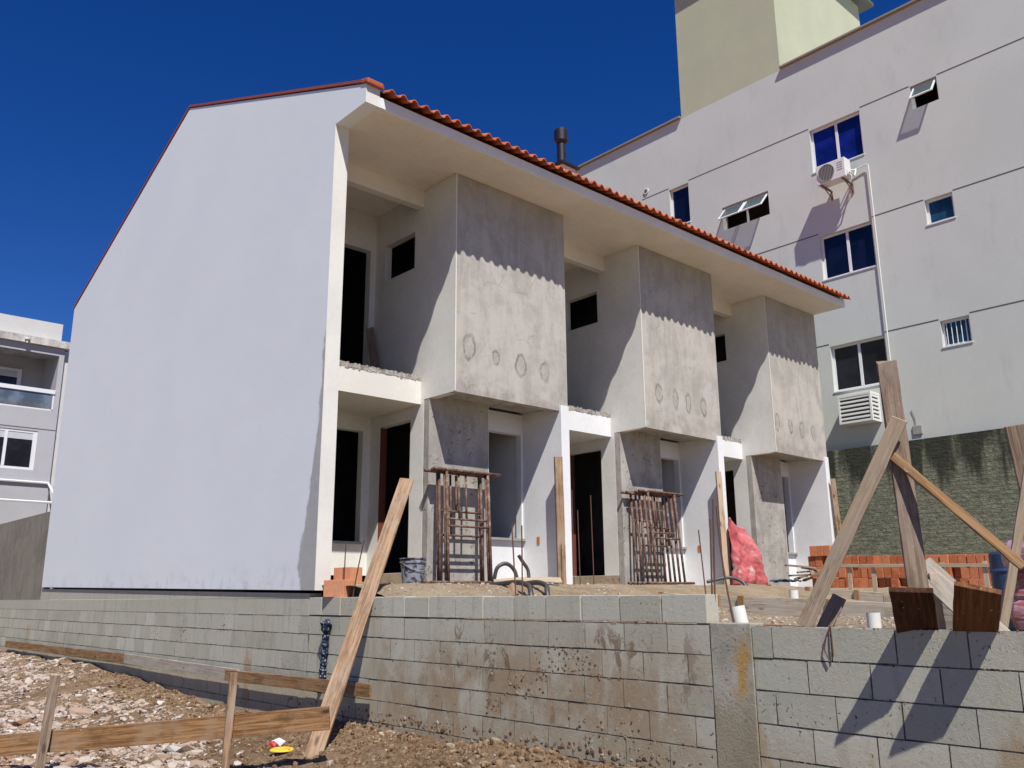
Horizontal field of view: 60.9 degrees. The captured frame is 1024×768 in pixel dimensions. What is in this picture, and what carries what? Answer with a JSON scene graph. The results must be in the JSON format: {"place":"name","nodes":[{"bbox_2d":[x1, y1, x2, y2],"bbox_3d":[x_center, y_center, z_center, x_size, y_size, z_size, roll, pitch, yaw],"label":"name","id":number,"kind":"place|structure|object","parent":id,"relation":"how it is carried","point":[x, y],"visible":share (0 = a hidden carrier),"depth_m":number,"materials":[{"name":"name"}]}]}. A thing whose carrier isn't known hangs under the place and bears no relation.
{"place":"outdoors","nodes":[
{"label":"outdoors","id":0,"kind":"place"},
{"bbox_2d":[115,598,430,617],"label":"concrete blocks","id":1,"kind":"object","parent":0,"point":[301,598],"depth_m":17.39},
{"bbox_2d":[0,313,114,599],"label":"apartment building","id":2,"kind":"structure","parent":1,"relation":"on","point":[34,356],"depth_m":25.62,"materials":[{"name":"white paint"}]},
{"bbox_2d":[0,366,21,404],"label":"window frame","id":3,"kind":"structure","parent":2,"relation":"in","point":[8,375],"depth_m":26.84,"materials":[{"name":"white metal"}]},
{"bbox_2d":[0,427,37,469],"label":"window frame","id":4,"kind":"structure","parent":2,"relation":"in","point":[17,446],"depth_m":25.18,"materials":[{"name":"white metal"}]},
{"bbox_2d":[0,479,52,503],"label":"railing","id":5,"kind":"object","parent":2,"relation":"attached to","point":[28,501],"visible":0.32,"depth_m":24.66,"materials":[{"name":"white metal"}]},
{"bbox_2d":[42,77,851,596],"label":"row house","id":6,"kind":"structure","parent":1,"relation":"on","point":[240,413],"depth_m":13.46,"materials":[{"name":"paint"}]},
{"bbox_2d":[366,327,377,367],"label":"plank","id":7,"kind":"object","parent":6,"relation":"on","point":[373,359],"visible":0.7,"depth_m":13.16,"materials":[{"name":"wood"}]},
{"bbox_2d":[553,127,579,173],"bbox_3d":[1.042,-4.225,18.096,0.540,2.355,0.540,12,-18,-41],"label":"chimney","id":8,"kind":"object","parent":6,"relation":"on","point":[560,137],"visible":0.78,"depth_m":18.18,"materials":[{"name":"paint"}]},
{"bbox_2d":[0,650,616,767],"bbox_3d":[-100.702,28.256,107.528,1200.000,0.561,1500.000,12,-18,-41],"label":"ground","id":9,"kind":"structure","parent":0,"point":[322,760],"depth_m":8.53,"materials":[{"name":"brown soil"}]},
{"bbox_2d":[5,641,123,662],"bbox_3d":[-8.499,4.951,16.209,0.031,0.139,7.300,12,-18,-41],"label":"plank","id":10,"kind":"object","parent":9,"relation":"on","point":[98,655],"visible":1,"depth_m":15.56,"materials":[{"name":"wood"}]},
{"bbox_2d":[0,650,258,767],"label":"rubble","id":11,"kind":"object","parent":9,"relation":"on","point":[76,710],"visible":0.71,"depth_m":10.53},
{"bbox_2d":[34,675,60,767],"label":"stake","id":12,"kind":"object","parent":11,"relation":"on","point":[46,725],"visible":1,"depth_m":7.99,"materials":[{"name":"brown wood"}]},
{"bbox_2d":[0,706,329,756],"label":"plank","id":13,"kind":"object","parent":12,"relation":"attached to","point":[212,727],"visible":0.88,"depth_m":7.75,"materials":[{"name":"wood"}]},
{"bbox_2d":[221,673,237,767],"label":"stake","id":14,"kind":"object","parent":9,"relation":"on","point":[228,727],"visible":1,"depth_m":7.54,"materials":[{"name":"brown wood"}]},
{"bbox_2d":[268,738,285,746],"bbox_3d":[-2.254,3.437,8.331,0.148,0.095,0.129,6,-15,-26],"label":"wrapper","id":15,"kind":"object","parent":9,"relation":"on","point":[278,742],"visible":0.98,"depth_m":8.30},
{"bbox_2d":[269,746,293,751],"bbox_3d":[-2.145,3.411,8.132,0.236,0.022,0.236,12,-18,-41],"label":"plastic lid","id":16,"kind":"object","parent":9,"relation":"on","point":[280,749],"visible":0.97,"depth_m":8.07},
{"bbox_2d":[22,671,645,767],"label":"earth clods","id":17,"kind":"object","parent":9,"relation":"on","point":[411,736],"visible":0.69,"depth_m":7.82,"materials":[{"name":"soil"}]},
{"bbox_2d":[305,478,413,757],"bbox_3d":[-1.509,2.254,8.923,0.170,3.389,0.036,4,-46,10],"label":"plank","id":18,"kind":"object","parent":9,"relation":"on","point":[332,699],"visible":0.87,"depth_m":8.80,"materials":[{"name":"wood"}]},
{"bbox_2d":[0,589,1023,767],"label":"retaining wall","id":19,"kind":"structure","parent":9,"relation":"on","point":[667,693],"depth_m":6.57,"materials":[{"name":"concrete"}]},
{"bbox_2d":[0,511,50,599],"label":"garden wall","id":20,"kind":"structure","parent":19,"relation":"on","point":[23,543],"depth_m":19.10,"materials":[{"name":"concrete"}]},
{"bbox_2d":[224,670,371,697],"bbox_3d":[-2.501,3.343,9.771,0.034,0.134,3.290,12,-19,-41],"label":"plank","id":21,"kind":"object","parent":19,"relation":"on","point":[321,685],"visible":0.91,"depth_m":9.62,"materials":[{"name":"wood"}]},
{"bbox_2d":[124,653,239,679],"bbox_3d":[-4.703,3.932,12.136,0.031,0.154,3.980,12,-18,-41],"label":"plank","id":22,"kind":"object","parent":21,"relation":"on","point":[204,670],"visible":0.94,"depth_m":12.00,"materials":[{"name":"wood"}]},
{"bbox_2d":[319,619,331,677],"bbox_3d":[-2.021,2.848,9.386,0.133,0.613,0.171,12,-18,-41],"label":"rag","id":23,"kind":"object","parent":19,"relation":"hanging from","point":[326,624],"visible":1,"depth_m":9.38,"materials":[{"name":"blue fabric"}]},
{"bbox_2d":[323,580,353,596],"bbox_3d":[-1.908,2.253,9.589,0.290,0.184,0.172,-8,-16,28],"label":"clay brick","id":24,"kind":"object","parent":19,"relation":"on","point":[337,588],"visible":0.84,"depth_m":9.51,"materials":[{"name":"brick"}]},
{"bbox_2d":[511,524,516,595],"bbox_3d":[0.017,1.564,7.630,0.013,0.671,0.063,12,-18,-41],"label":"rebar","id":25,"kind":"object","parent":19,"relation":"on","point":[513,558],"visible":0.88,"depth_m":7.63,"materials":[{"name":"metal"}]},
{"bbox_2d":[521,525,522,595],"bbox_3d":[0.088,1.554,7.552,0.012,0.650,0.012,-7,-15,24],"label":"rebar","id":26,"kind":"object","parent":19,"relation":"on","point":[522,556],"visible":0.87,"depth_m":7.56,"materials":[{"name":"metal"}]},
{"bbox_2d":[709,519,712,593],"bbox_3d":[1.401,1.324,6.117,0.013,0.741,0.043,12,-18,-41],"label":"rebar","id":27,"kind":"object","parent":19,"relation":"on","point":[711,556],"visible":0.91,"depth_m":6.13,"materials":[{"name":"metal"}]},
{"bbox_2d":[712,499,715,600],"bbox_3d":[1.419,1.251,6.114,0.013,0.881,0.058,12,-18,-41],"label":"rebar","id":28,"kind":"object","parent":19,"relation":"on","point":[713,547],"visible":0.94,"depth_m":6.13,"materials":[{"name":"metal"}]},
{"bbox_2d":[715,506,734,622],"bbox_3d":[1.481,1.260,6.041,0.013,0.831,0.103,12,-18,-41],"label":"rebar","id":29,"kind":"object","parent":19,"relation":"on","point":[723,565],"visible":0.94,"depth_m":6.05,"materials":[{"name":"metal"}]},
{"bbox_2d":[824,626,833,661],"bbox_3d":[1.918,1.575,5.282,0.016,0.213,0.063,12,-18,-41],"label":"wire","id":30,"kind":"object","parent":19,"relation":"hanging from","point":[831,643],"visible":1,"depth_m":5.28,"materials":[{"name":"metal"}]},
{"bbox_2d":[797,416,906,626],"bbox_3d":[2.102,0.873,5.401,0.096,1.436,0.033,26,10,27],"label":"brace","id":31,"kind":"object","parent":19,"relation":"on","point":[872,477],"visible":0.93,"depth_m":5.38,"materials":[{"name":"brown wood"}]},
{"bbox_2d":[889,587,938,632],"bbox_3d":[2.289,1.362,4.925,0.224,0.034,0.658,-5,-50,28],"label":"plank","id":32,"kind":"object","parent":19,"relation":"on","point":[913,608],"visible":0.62,"depth_m":4.82,"materials":[{"name":"wood"}]},
{"bbox_2d":[953,581,1001,632],"bbox_3d":[2.502,1.309,4.701,0.224,0.037,0.717,7,-43,32],"label":"plank","id":33,"kind":"object","parent":19,"relation":"attached to","point":[976,608],"visible":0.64,"depth_m":4.57,"materials":[{"name":"wood"}]},
{"bbox_2d":[576,0,1023,451],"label":"apartment building","id":34,"kind":"structure","parent":9,"relation":"on","point":[917,106],"depth_m":20.42,"materials":[{"name":"paint"}]},
{"bbox_2d":[671,184,690,222],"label":"window frame","id":35,"kind":"structure","parent":34,"relation":"in","point":[680,196],"depth_m":24.95,"materials":[{"name":"glass"}]},
{"bbox_2d":[724,195,764,229],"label":"window frame","id":36,"kind":"structure","parent":34,"relation":"in","point":[747,210],"depth_m":23.24,"materials":[{"name":"white metal"}]},
{"bbox_2d":[816,157,856,200],"bbox_3d":[7.841,-4.939,20.917,0.550,0.740,0.849,12,-18,-41],"label":"air conditioner","id":37,"kind":"object","parent":34,"relation":"attached to","point":[833,173],"visible":1,"depth_m":20.80,"materials":[{"name":"white metal"}]},
{"bbox_2d":[811,112,864,173],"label":"window frame","id":38,"kind":"structure","parent":34,"relation":"in","point":[843,137],"depth_m":21.51,"materials":[{"name":"glass"}]},
{"bbox_2d":[821,222,876,280],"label":"window frame","id":39,"kind":"structure","parent":34,"relation":"in","point":[852,250],"depth_m":20.83,"materials":[{"name":"glass"}]},
{"bbox_2d":[837,391,881,426],"bbox_3d":[7.856,0.571,19.705,0.418,0.660,0.790,12,-18,-41],"label":"air conditioner","id":40,"kind":"object","parent":34,"relation":"attached to","point":[858,409],"visible":1,"depth_m":19.54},
{"bbox_2d":[832,336,886,392],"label":"window frame","id":41,"kind":"structure","parent":34,"relation":"in","point":[855,367],"depth_m":20.21,"materials":[{"name":"glass"}]},
{"bbox_2d":[851,164,890,359],"bbox_3d":[8.276,-1.896,19.973,0.470,6.815,0.177,-5,-14,18],"label":"drain pipe","id":42,"kind":"object","parent":34,"relation":"attached to","point":[878,257],"visible":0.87,"depth_m":20.06,"materials":[{"name":"white plastic"}]},
{"bbox_2d":[926,193,955,225],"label":"window frame","id":43,"kind":"structure","parent":34,"relation":"in","point":[940,209],"depth_m":19.34,"materials":[{"name":"glass"}]},
{"bbox_2d":[942,316,973,347],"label":"window frame","id":44,"kind":"structure","parent":34,"relation":"in","point":[957,331],"depth_m":18.66,"materials":[{"name":"glass"}]},
{"bbox_2d":[0,0,910,352],"label":"sky","id":45,"kind":"structure","parent":0,"point":[93,93],"materials":[{"name":"blue"}]},
{"bbox_2d":[349,582,1023,630],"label":"yard soil","id":46,"kind":"structure","parent":0,"point":[777,591],"depth_m":10.26,"materials":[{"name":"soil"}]},
{"bbox_2d":[354,584,362,596],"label":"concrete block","id":47,"kind":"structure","parent":46,"relation":"on","point":[357,591],"depth_m":9.65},
{"bbox_2d":[334,567,361,583],"bbox_3d":[-1.844,2.156,9.784,0.290,0.184,0.172,-11,-17,38],"label":"clay brick","id":48,"kind":"object","parent":47,"relation":"on","point":[350,573],"visible":0.74,"depth_m":9.71,"materials":[{"name":"brick"}]},
{"bbox_2d":[399,558,426,582],"bbox_3d":[-1.228,2.324,10.790,0.340,0.325,0.340,12,-18,-41],"label":"bucket","id":49,"kind":"object","parent":46,"relation":"on","point":[413,570],"visible":0.75,"depth_m":10.67,"materials":[{"name":"plastic"}]},
{"bbox_2d":[423,469,481,583],"bbox_3d":[-0.712,1.934,11.773,1.288,1.512,0.208,12,-18,-41],"label":"scaffold frame","id":50,"kind":"object","parent":46,"relation":"on","point":[450,508],"visible":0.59,"depth_m":11.76,"materials":[{"name":"metal"}]},
{"bbox_2d":[424,469,493,583],"bbox_3d":[-0.687,1.928,11.731,1.292,1.502,0.216,12,-18,-41],"label":"scaffold frame","id":51,"kind":"object","parent":46,"relation":"on","point":[480,513],"visible":0.73,"depth_m":11.76,"materials":[{"name":"metal"}]},
{"bbox_2d":[431,466,500,583],"bbox_3d":[-0.578,1.906,11.705,1.300,1.532,0.232,12,-18,-41],"label":"scaffold frame","id":52,"kind":"object","parent":46,"relation":"on","point":[446,470],"visible":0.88,"depth_m":11.68,"materials":[{"name":"metal"}]},
{"bbox_2d":[492,562,518,581],"bbox_3d":[-0.082,2.515,11.606,0.381,0.294,0.089,2,-14,-11],"label":"corrugated hose","id":53,"kind":"object","parent":46,"relation":"on","point":[501,564],"visible":0.74,"depth_m":11.60,"materials":[{"name":"black plastic"}]},
{"bbox_2d":[490,580,533,595],"bbox_3d":[0.024,2.347,9.793,0.150,0.289,1.385,4,-14,-19],"label":"corrugated hose","id":54,"kind":"object","parent":46,"relation":"on","point":[528,586],"visible":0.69,"depth_m":9.72,"materials":[{"name":"black plastic"}]},
{"bbox_2d":[508,582,518,595],"bbox_3d":[0.012,2.081,8.788,0.073,0.178,0.035,-35,-59,1],"label":"wood scrap","id":55,"kind":"object","parent":46,"relation":"on","point":[511,587],"visible":0.7,"depth_m":8.78,"materials":[{"name":"brown wood"}]},
{"bbox_2d":[494,577,561,582],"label":"plank","id":56,"kind":"object","parent":46,"relation":"on","point":[553,579],"visible":0.6,"depth_m":10.96,"materials":[{"name":"brown wood"}]},
{"bbox_2d":[526,580,549,595],"bbox_3d":[0.305,2.420,10.104,0.078,0.293,1.174,2,-14,-11],"label":"corrugated hose","id":57,"kind":"object","parent":46,"relation":"on","point":[545,585],"visible":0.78,"depth_m":9.82,"materials":[{"name":"black plastic"}]},
{"bbox_2d":[554,457,566,583],"bbox_3d":[0.687,1.952,12.438,0.124,1.840,0.056,3,-14,-15],"label":"post","id":58,"kind":"object","parent":46,"relation":"on","point":[560,520],"visible":0.85,"depth_m":12.41,"materials":[{"name":"brown wood"}]},
{"bbox_2d":[571,490,574,583],"bbox_3d":[0.833,2.150,11.861,0.013,1.420,0.023,12,-18,-41],"label":"rebar","id":59,"kind":"object","parent":46,"relation":"on","point":[572,536],"visible":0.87,"depth_m":11.88,"materials":[{"name":"metal"}]},
{"bbox_2d":[590,495,593,583],"bbox_3d":[1.102,2.200,11.926,0.013,1.350,0.033,12,-18,-41],"label":"rebar","id":60,"kind":"object","parent":46,"relation":"on","point":[592,539],"visible":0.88,"depth_m":11.94,"materials":[{"name":"metal"}]},
{"bbox_2d":[621,491,666,584],"bbox_3d":[2.259,2.556,14.440,1.340,1.502,0.250,12,-18,-41],"label":"scaffold frame","id":61,"kind":"object","parent":46,"relation":"on","point":[634,541],"visible":0.5,"depth_m":14.35,"materials":[{"name":"metal"}]},
{"bbox_2d":[625,491,673,584],"bbox_3d":[2.337,2.551,14.444,1.350,1.512,0.258,12,-18,-41],"label":"scaffold frame","id":62,"kind":"object","parent":46,"relation":"on","point":[656,545],"visible":0.54,"depth_m":14.42,"materials":[{"name":"metal"}]},
{"bbox_2d":[629,492,684,584],"bbox_3d":[2.409,2.559,14.437,1.340,1.492,0.266,12,-18,-41],"label":"scaffold frame","id":63,"kind":"object","parent":46,"relation":"on","point":[643,535],"visible":0.73,"depth_m":14.46,"materials":[{"name":"metal"}]},
{"bbox_2d":[634,490,680,583],"bbox_3d":[2.487,2.545,14.444,1.350,1.522,0.274,12,-18,-41],"label":"scaffold frame","id":64,"kind":"object","parent":46,"relation":"on","point":[660,532],"visible":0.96,"depth_m":14.48,"materials":[{"name":"metal"}]},
{"bbox_2d":[638,489,694,583],"bbox_3d":[2.559,2.534,14.442,1.340,1.542,0.282,12,-18,-41],"label":"scaffold frame","id":65,"kind":"object","parent":46,"relation":"on","point":[652,532],"visible":0.98,"depth_m":14.43,"materials":[{"name":"metal"}]},
{"bbox_2d":[698,530,705,593],"bbox_3d":[1.859,1.785,8.488,0.013,0.721,0.063,12,-18,-41],"label":"rebar","id":66,"kind":"object","parent":46,"relation":"on","point":[702,561],"visible":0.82,"depth_m":8.50,"materials":[{"name":"metal"}]},
{"bbox_2d":[715,471,729,584],"bbox_3d":[3.643,2.531,15.054,0.105,2.050,0.046,3,-15,-15],"label":"post","id":67,"kind":"object","parent":46,"relation":"on","point":[721,511],"visible":0.81,"depth_m":15.07,"materials":[{"name":"brown wood"}]},
{"bbox_2d":[706,576,745,584],"bbox_3d":[3.532,3.275,14.273,0.675,0.262,0.166,-3,-14,9],"label":"corrugated hose","id":68,"kind":"object","parent":46,"relation":"on","point":[731,578],"visible":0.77,"depth_m":14.29,"materials":[{"name":"grey plastic"}]},
{"bbox_2d":[729,605,748,622],"bbox_3d":[1.615,1.683,6.150,0.149,0.236,0.110,-9,-16,33],"label":"pvc pipe","id":69,"kind":"object","parent":46,"relation":"on","point":[739,614],"visible":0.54,"depth_m":6.12,"materials":[{"name":"plastic"}]},
{"bbox_2d":[728,517,767,584],"bbox_3d":[4.182,2.933,15.235,0.977,1.154,0.429,12,-18,-41],"label":"tarpaulin","id":70,"kind":"object","parent":46,"relation":"on","point":[747,562],"visible":0.96,"depth_m":15.08,"materials":[{"name":"plastic"}]},
{"bbox_2d":[657,592,892,617],"bbox_3d":[3.298,2.595,9.702,0.236,0.800,7.255,12,-18,-41],"label":"formwork","id":71,"kind":"object","parent":46,"relation":"on","point":[790,607],"visible":0.09,"depth_m":9.81,"materials":[{"name":"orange wood"}]},
{"bbox_2d":[770,579,801,582],"bbox_3d":[4.783,3.439,15.226,0.558,0.073,0.318,12,-18,-41],"label":"blue sheet","id":72,"kind":"object","parent":46,"relation":"on","point":[782,580],"visible":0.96,"depth_m":15.09,"materials":[{"name":"plastic"}]},
{"bbox_2d":[738,584,890,601],"bbox_3d":[5.660,3.275,12.954,0.236,0.698,5.403,12,-18,-41],"label":"formwork","id":73,"kind":"object","parent":46,"relation":"on","point":[866,596],"visible":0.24,"depth_m":13.25,"materials":[{"name":"beige wood"}]},
{"bbox_2d":[816,593,845,626],"bbox_3d":[2.061,1.549,5.687,0.094,0.360,0.036,25,-12,29],"label":"brace","id":74,"kind":"object","parent":46,"relation":"on","point":[832,611],"visible":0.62,"depth_m":5.68,"materials":[{"name":"brown wood"}]},
{"bbox_2d":[830,479,840,533],"bbox_3d":[6.654,3.024,17.696,0.104,2.202,0.056,-6,-14,16],"label":"post","id":75,"kind":"object","parent":46,"relation":"on","point":[835,503],"visible":0.45,"depth_m":17.80,"materials":[{"name":"brown wood"}]},
{"bbox_2d":[839,578,845,587],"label":"clay brick","id":76,"kind":"object","parent":46,"relation":"on","point":[842,582],"visible":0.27,"depth_m":15.84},
{"bbox_2d":[839,567,846,577],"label":"clay brick","id":77,"kind":"object","parent":76,"relation":"on","point":[842,572],"visible":0.44,"depth_m":15.86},
{"bbox_2d":[853,578,861,587],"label":"clay brick","id":78,"kind":"object","parent":46,"relation":"on","point":[857,582],"visible":0.42,"depth_m":15.63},
{"bbox_2d":[854,567,861,577],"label":"clay brick","id":79,"kind":"object","parent":78,"relation":"on","point":[857,572],"visible":0.4,"depth_m":15.68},
{"bbox_2d":[866,612,881,627],"bbox_3d":[2.423,1.647,5.815,0.090,0.235,0.090,12,-18,-41],"label":"pvc pipe","id":80,"kind":"object","parent":46,"relation":"on","point":[873,619],"visible":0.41,"depth_m":5.80,"materials":[{"name":"plastic"}]},
{"bbox_2d":[878,578,886,587],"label":"clay brick","id":81,"kind":"object","parent":46,"relation":"on","point":[882,583],"visible":0.39,"depth_m":15.39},
{"bbox_2d":[876,567,884,577],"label":"clay brick","id":82,"kind":"object","parent":81,"relation":"on","point":[880,572],"visible":0.42,"depth_m":15.35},
{"bbox_2d":[886,578,891,586],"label":"clay brick","id":83,"kind":"object","parent":46,"relation":"on","point":[888,581],"visible":0.27,"depth_m":15.31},
{"bbox_2d":[884,567,891,577],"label":"clay brick","id":84,"kind":"object","parent":83,"relation":"on","point":[887,572],"visible":0.46,"depth_m":15.26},
{"bbox_2d":[891,578,901,586],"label":"clay brick","id":85,"kind":"object","parent":46,"relation":"on","point":[896,582],"visible":0.42,"depth_m":15.12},
{"bbox_2d":[891,567,900,577],"bbox_3d":[6.780,3.300,15.256,0.290,0.190,0.132,12,-19,-42],"label":"clay brick","id":86,"kind":"object","parent":85,"relation":"on","point":[895,572],"visible":0.52,"depth_m":15.15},
{"bbox_2d":[876,360,928,587],"bbox_3d":[2.380,0.696,5.266,0.119,1.745,0.042,-4,-14,10],"label":"post","id":87,"kind":"object","parent":46,"relation":"on","point":[913,554],"visible":0.69,"depth_m":5.26,"materials":[{"name":"brown wood"}]},
{"bbox_2d":[890,451,1023,570],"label":"brace","id":88,"kind":"object","parent":87,"relation":"attached to","point":[977,527],"visible":0.94,"depth_m":4.97,"materials":[{"name":"orange wood"}]},
{"bbox_2d":[840,561,990,591],"bbox_3d":[6.127,3.066,13.127,0.061,0.766,2.751,12,-18,-41],"label":"stake rail","id":89,"kind":"object","parent":46,"relation":"on","point":[984,565],"visible":0.43,"depth_m":13.53,"materials":[{"name":"brown wood"}]},
{"bbox_2d":[827,428,1023,578],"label":"boundary wall","id":90,"kind":"structure","parent":46,"relation":"on","point":[972,474],"depth_m":17.98,"materials":[{"name":"stone"}]},
{"bbox_2d":[928,573,945,629],"bbox_3d":[2.623,1.402,5.352,0.049,0.470,0.036,-4,-16,8],"label":"stake","id":91,"kind":"object","parent":46,"relation":"on","point":[940,615],"visible":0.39,"depth_m":5.34,"materials":[{"name":"brown wood"}]},
{"bbox_2d":[925,557,1009,630],"bbox_3d":[2.666,1.292,5.206,0.154,0.724,0.036,-40,-65,7],"label":"plank","id":92,"kind":"object","parent":91,"relation":"attached to","point":[941,583],"visible":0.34,"depth_m":5.32,"materials":[{"name":"wood"}]},
{"bbox_2d":[960,579,968,583],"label":"clay brick","id":93,"kind":"object","parent":46,"relation":"on","point":[964,580],"visible":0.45,"depth_m":14.30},
{"bbox_2d":[960,567,970,577],"bbox_3d":[7.570,3.125,14.442,0.290,0.190,0.132,12,-19,-42],"label":"clay brick","id":94,"kind":"object","parent":93,"relation":"on","point":[965,572],"visible":0.57,"depth_m":14.34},
{"bbox_2d":[957,554,967,563],"bbox_3d":[7.555,2.938,14.504,0.290,0.190,0.132,12,-18,-40],"label":"clay brick","id":95,"kind":"object","parent":94,"relation":"on","point":[962,558],"visible":0.42,"depth_m":14.41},
{"bbox_2d":[969,579,977,584],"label":"clay brick","id":96,"kind":"object","parent":46,"relation":"on","point":[973,581],"visible":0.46,"depth_m":14.19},
{"bbox_2d":[969,567,979,577],"bbox_3d":[7.665,3.102,14.332,0.290,0.190,0.132,11,-18,-39],"label":"clay brick","id":97,"kind":"object","parent":96,"relation":"on","point":[974,572],"visible":0.46,"depth_m":14.23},
{"bbox_2d":[966,554,976,563],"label":"clay brick","id":98,"kind":"object","parent":97,"relation":"on","point":[971,558],"visible":0.42,"depth_m":14.29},
{"bbox_2d":[942,603,1015,629],"bbox_3d":[3.191,1.621,6.018,0.037,0.204,0.957,10,-14,-35],"label":"plank","id":99,"kind":"object","parent":46,"relation":"on","point":[948,615],"visible":0.01,"depth_m":6.13,"materials":[{"name":"wood"}]},
{"bbox_2d":[988,551,1014,603],"bbox_3d":[3.633,1.510,6.312,0.274,0.580,0.274,12,-18,-41],"label":"drum","id":100,"kind":"object","parent":46,"relation":"on","point":[998,571],"visible":0.27,"depth_m":6.30,"materials":[{"name":"blue plastic"}]},
{"bbox_2d":[1000,467,1023,627],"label":"brace","id":101,"kind":"object","parent":46,"relation":"on","point":[1011,574],"visible":0.62,"depth_m":5.03,"materials":[{"name":"brown wood"}]},
{"bbox_2d":[1001,540,1023,629],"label":"wrapped pile","id":102,"kind":"object","parent":46,"relation":"on","point":[1017,614],"visible":0.5,"depth_m":5.26,"materials":[{"name":"plastic"}]},
{"bbox_2d":[1004,423,1023,492],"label":"post","id":103,"kind":"object","parent":46,"relation":"on","point":[1015,435],"visible":0.81,"depth_m":5.47,"materials":[{"name":"brown wood"}]},
{"bbox_2d":[815,556,826,566],"bbox_3d":[5.825,3.331,16.336,0.290,0.190,0.132,11,-18,-40],"label":"clay brick","id":104,"kind":"object","parent":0,"point":[820,561],"visible":0.66,"depth_m":16.24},
{"bbox_2d":[868,578,878,587],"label":"clay brick","id":105,"kind":"object","parent":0,"point":[870,582],"visible":0.18,"depth_m":15.46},
{"bbox_2d":[868,567,871,577],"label":"clay brick","id":106,"kind":"object","parent":105,"relation":"on","point":[869,572],"visible":0.18,"depth_m":15.49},
{"bbox_2d":[866,555,881,563],"bbox_3d":[6.503,3.182,15.639,0.290,0.190,0.132,12,-18,-41],"label":"clay brick","id":107,"kind":"object","parent":106,"relation":"on","point":[872,559],"visible":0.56,"depth_m":15.56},
{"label":"clay brick","id":108,"kind":"object","parent":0,"visible":0},
{"bbox_2d":[945,567,954,577],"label":"clay brick","id":109,"kind":"object","parent":108,"relation":"on","point":[949,571],"visible":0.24,"depth_m":14.52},
{"bbox_2d":[939,554,949,563],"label":"clay brick","id":110,"kind":"object","parent":109,"relation":"on","point":[944,558],"visible":0.43,"depth_m":14.59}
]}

